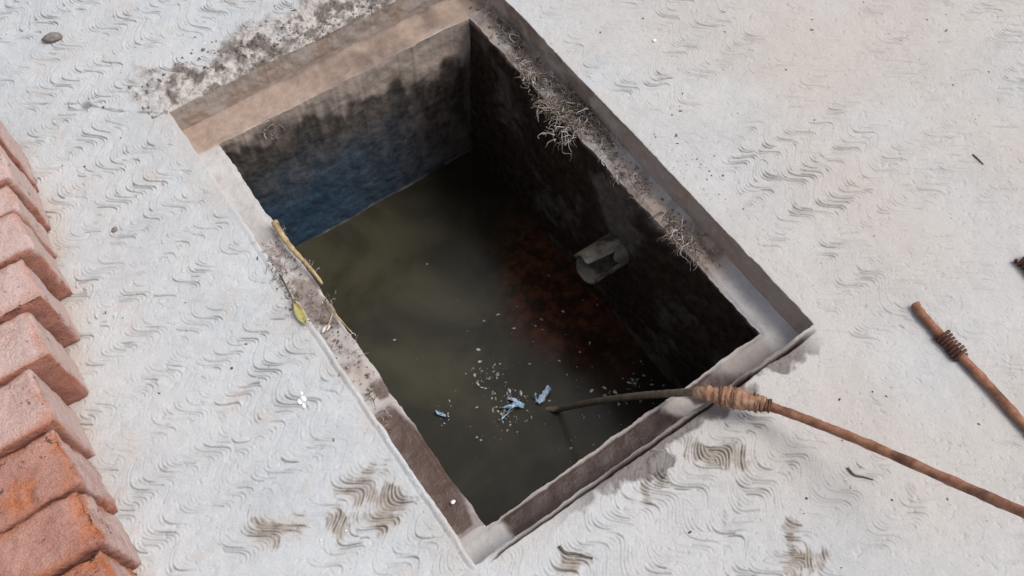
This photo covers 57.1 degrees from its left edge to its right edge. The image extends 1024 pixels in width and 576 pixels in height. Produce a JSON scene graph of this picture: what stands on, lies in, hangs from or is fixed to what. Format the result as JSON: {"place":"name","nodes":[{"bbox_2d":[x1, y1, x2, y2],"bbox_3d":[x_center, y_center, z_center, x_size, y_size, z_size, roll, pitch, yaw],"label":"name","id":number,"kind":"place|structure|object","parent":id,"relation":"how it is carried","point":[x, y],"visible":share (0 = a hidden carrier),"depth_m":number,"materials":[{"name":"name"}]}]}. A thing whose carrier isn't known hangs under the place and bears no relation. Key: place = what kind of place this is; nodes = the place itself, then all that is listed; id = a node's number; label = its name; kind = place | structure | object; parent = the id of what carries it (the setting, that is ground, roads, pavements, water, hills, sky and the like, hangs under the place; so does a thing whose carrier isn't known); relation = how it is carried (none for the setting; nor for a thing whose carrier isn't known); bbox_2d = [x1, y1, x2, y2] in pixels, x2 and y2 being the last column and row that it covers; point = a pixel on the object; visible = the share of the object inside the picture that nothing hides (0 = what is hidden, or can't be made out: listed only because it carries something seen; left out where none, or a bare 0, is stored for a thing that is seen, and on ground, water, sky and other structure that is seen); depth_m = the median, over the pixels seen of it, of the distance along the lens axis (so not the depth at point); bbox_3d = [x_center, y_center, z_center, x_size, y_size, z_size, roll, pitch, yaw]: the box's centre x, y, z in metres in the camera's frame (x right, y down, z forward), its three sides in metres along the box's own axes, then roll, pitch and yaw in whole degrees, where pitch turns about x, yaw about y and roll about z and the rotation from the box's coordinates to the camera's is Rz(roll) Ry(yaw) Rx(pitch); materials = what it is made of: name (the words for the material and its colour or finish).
{"place":"outdoors","nodes":[
{"label":"outdoors","id":0,"kind":"place"},
{"bbox_2d":[0,0,1023,575],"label":"ground","id":1,"kind":"structure","parent":0,"point":[850,214],"depth_m":1.27,"materials":[{"name":"concrete"}]},
{"bbox_2d":[0,120,38,192],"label":"brick","id":2,"kind":"object","parent":1,"relation":"on","point":[11,146],"visible":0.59,"depth_m":1.30,"materials":[{"name":"brick"}]},
{"bbox_2d":[0,145,50,231],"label":"brick","id":3,"kind":"object","parent":1,"relation":"on","point":[14,179],"visible":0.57,"depth_m":1.25,"materials":[{"name":"brick"}]},
{"bbox_2d":[0,186,56,257],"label":"brick","id":4,"kind":"object","parent":1,"relation":"on","point":[10,201],"visible":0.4,"depth_m":1.20,"materials":[{"name":"brick"}]},
{"bbox_2d":[0,213,71,299],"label":"brick","id":5,"kind":"object","parent":1,"relation":"on","point":[19,240],"visible":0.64,"depth_m":1.17,"materials":[{"name":"brick"}]},
{"bbox_2d":[0,259,80,347],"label":"brick","id":6,"kind":"object","parent":1,"relation":"on","point":[23,288],"visible":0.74,"depth_m":1.14,"materials":[{"name":"brick"}]},
{"bbox_2d":[0,312,88,405],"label":"brick","id":7,"kind":"object","parent":1,"relation":"on","point":[28,340],"visible":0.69,"depth_m":1.10,"materials":[{"name":"brick"}]},
{"bbox_2d":[0,369,94,458],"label":"brick","id":8,"kind":"object","parent":1,"relation":"on","point":[33,406],"visible":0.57,"depth_m":1.06,"materials":[{"name":"red brick"}]},
{"bbox_2d":[41,32,62,42],"bbox_3d":[-0.721,-0.392,1.473,0.032,0.012,0.018,-13,63,-8],"label":"pebble","id":9,"kind":"object","parent":1,"relation":"on","point":[50,37],"visible":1,"depth_m":1.47,"materials":[{"name":"grey stone"}]},
{"bbox_2d":[0,429,117,533],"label":"brick","id":10,"kind":"object","parent":1,"relation":"on","point":[48,468],"visible":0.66,"depth_m":1.03,"materials":[{"name":"brick"}]},
{"bbox_2d":[0,492,141,575],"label":"brick","id":11,"kind":"object","parent":1,"relation":"on","point":[62,536],"visible":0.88,"depth_m":0.99,"materials":[{"name":"orange brick"}]},
{"bbox_2d":[61,551,136,575],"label":"brick","id":12,"kind":"object","parent":1,"relation":"on","point":[100,563],"visible":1,"depth_m":0.98,"materials":[{"name":"orange brick"}]},
{"bbox_2d":[279,273,293,300],"bbox_3d":[-0.304,0.001,1.271,0.008,0.004,0.053,-32,67,-17],"label":"twig","id":13,"kind":"object","parent":1,"relation":"on","point":[285,285],"visible":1,"depth_m":1.27,"materials":[{"name":"wood"}]},
{"bbox_2d":[293,300,306,324],"bbox_3d":[-0.282,0.033,1.249,0.014,0.008,0.038,-32,67,-17],"label":"leaf","id":14,"kind":"object","parent":1,"relation":"on","point":[299,312],"visible":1,"depth_m":1.25,"materials":[{"name":"yellow plant"}]},
{"bbox_2d":[297,391,306,407],"bbox_3d":[-0.267,0.142,1.197,0.012,0.004,0.024,1,62,-1],"label":"paint splash","id":15,"kind":"object","parent":1,"relation":"on","point":[299,401],"visible":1,"depth_m":1.20,"materials":[{"name":"white paint"}]},
{"bbox_2d":[169,0,812,564],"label":"septic tank","id":16,"kind":"object","parent":1,"relation":"in","point":[395,98],"visible":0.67,"depth_m":1.53,"materials":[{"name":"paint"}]},
{"bbox_2d":[271,219,323,284],"bbox_3d":[-0.309,-0.050,1.350,0.013,0.014,0.127,-33,67,-17],"label":"bamboo splint","id":17,"kind":"object","parent":16,"relation":"on","point":[284,237],"visible":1,"depth_m":1.35,"materials":[{"name":"beige wood"}]},
{"bbox_2d":[325,308,333,331],"bbox_3d":[-0.252,0.044,1.304,0.004,0.006,0.036,13,62,6],"label":"straw stalk","id":18,"kind":"object","parent":16,"relation":"on","point":[329,321],"visible":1,"depth_m":1.30,"materials":[{"name":"beige plant"}]},
{"bbox_2d":[325,302,352,332],"bbox_3d":[-0.240,0.042,1.307,0.008,0.005,0.063,-32,67,-17],"label":"straw stalk","id":19,"kind":"object","parent":16,"relation":"on","point":[334,312],"visible":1,"depth_m":1.31,"materials":[{"name":"brown plant"}]},
{"bbox_2d":[128,0,720,399],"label":"soil crumbs","id":20,"kind":"object","parent":16,"relation":"on","point":[279,51],"visible":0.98,"depth_m":1.47,"materials":[{"name":"soil"}]},
{"bbox_2d":[250,1,706,426],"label":"pale fibres","id":21,"kind":"object","parent":16,"relation":"hanging from","point":[583,128],"visible":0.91,"depth_m":1.47,"materials":[{"name":"grey plant"}]},
{"bbox_2d":[295,148,676,525],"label":"water","id":22,"kind":"structure","parent":16,"relation":"in","point":[472,234],"depth_m":1.73,"materials":[{"name":"green liquid"}]},
{"bbox_2d":[436,410,448,416],"bbox_3d":[-0.121,0.220,1.639,0.026,0.017,0.007,18,63,9],"label":"plastic scrap","id":23,"kind":"object","parent":22,"relation":"on","point":[440,414],"visible":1,"depth_m":1.64,"materials":[{"name":"plastic"}]},
{"bbox_2d":[501,407,513,420],"bbox_3d":[-0.009,0.220,1.642,0.006,0.018,0.035,39,68,18],"label":"plastic scrap","id":24,"kind":"object","parent":22,"relation":"on","point":[508,411],"visible":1,"depth_m":1.64,"materials":[{"name":"blue plastic"}]},
{"bbox_2d":[501,397,524,408],"bbox_3d":[0.001,0.201,1.653,0.043,0.018,0.023,-2,62,-2],"label":"plastic scrap","id":25,"kind":"object","parent":22,"relation":"on","point":[517,403],"visible":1,"depth_m":1.65,"materials":[{"name":"blue plastic"}]},
{"bbox_2d":[392,263,664,461],"bbox_3d":[-0.018,0.124,1.701,0.418,0.002,0.482,-32,67,-17],"label":"floating scum","id":26,"kind":"object","parent":22,"relation":"on","point":[521,393],"visible":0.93,"depth_m":1.67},
{"bbox_2d":[534,385,551,403],"bbox_3d":[0.055,0.189,1.659,0.036,0.020,0.020,-32,67,-17],"label":"plastic scrap","id":27,"kind":"object","parent":22,"relation":"on","point":[543,395],"visible":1,"depth_m":1.66,"materials":[{"name":"blue plastic"}]},
{"bbox_2d":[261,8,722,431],"bbox_3d":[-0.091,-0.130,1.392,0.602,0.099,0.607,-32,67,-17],"label":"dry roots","id":28,"kind":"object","parent":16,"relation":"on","point":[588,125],"visible":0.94,"depth_m":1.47,"materials":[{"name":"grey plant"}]},
{"bbox_2d":[545,385,1023,518],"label":"drain rod","id":29,"kind":"object","parent":16,"relation":"on","point":[735,398],"visible":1,"depth_m":1.15,"materials":[{"name":"wood"}]},
{"bbox_2d":[6,3,981,552],"bbox_3d":[0.102,-0.222,1.401,1.537,0.005,1.499,-32,67,-17],"label":"pale grit","id":30,"kind":"object","parent":1,"relation":"on","point":[680,157],"visible":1,"depth_m":1.38,"materials":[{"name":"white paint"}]},
{"bbox_2d":[62,1,1010,567],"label":"dark grit","id":31,"kind":"object","parent":1,"relation":"on","point":[674,167],"visible":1,"depth_m":1.37,"materials":[{"name":"black gravel"}]},
{"bbox_2d":[558,545,592,558],"bbox_3d":[0.074,0.314,1.110,0.043,0.005,0.008,18,63,9],"label":"twig","id":32,"kind":"object","parent":1,"relation":"on","point":[560,547],"visible":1,"depth_m":1.11,"materials":[{"name":"brown wood"}]},
{"bbox_2d":[847,467,872,479],"bbox_3d":[0.429,0.232,1.161,0.034,0.004,0.007,25,64,12],"label":"straw stalk","id":33,"kind":"object","parent":1,"relation":"on","point":[851,472],"visible":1,"depth_m":1.16,"materials":[{"name":"beige plant"}]},
{"bbox_2d":[911,301,1023,430],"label":"drain rod","id":34,"kind":"object","parent":1,"relation":"on","point":[954,350],"visible":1,"depth_m":1.23,"materials":[{"name":"wood"}]},
{"bbox_2d":[1014,257,1023,269],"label":"drain rod","id":35,"kind":"object","parent":1,"relation":"on","point":[1020,262],"visible":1,"depth_m":1.30,"materials":[{"name":"metal"}]}
]}

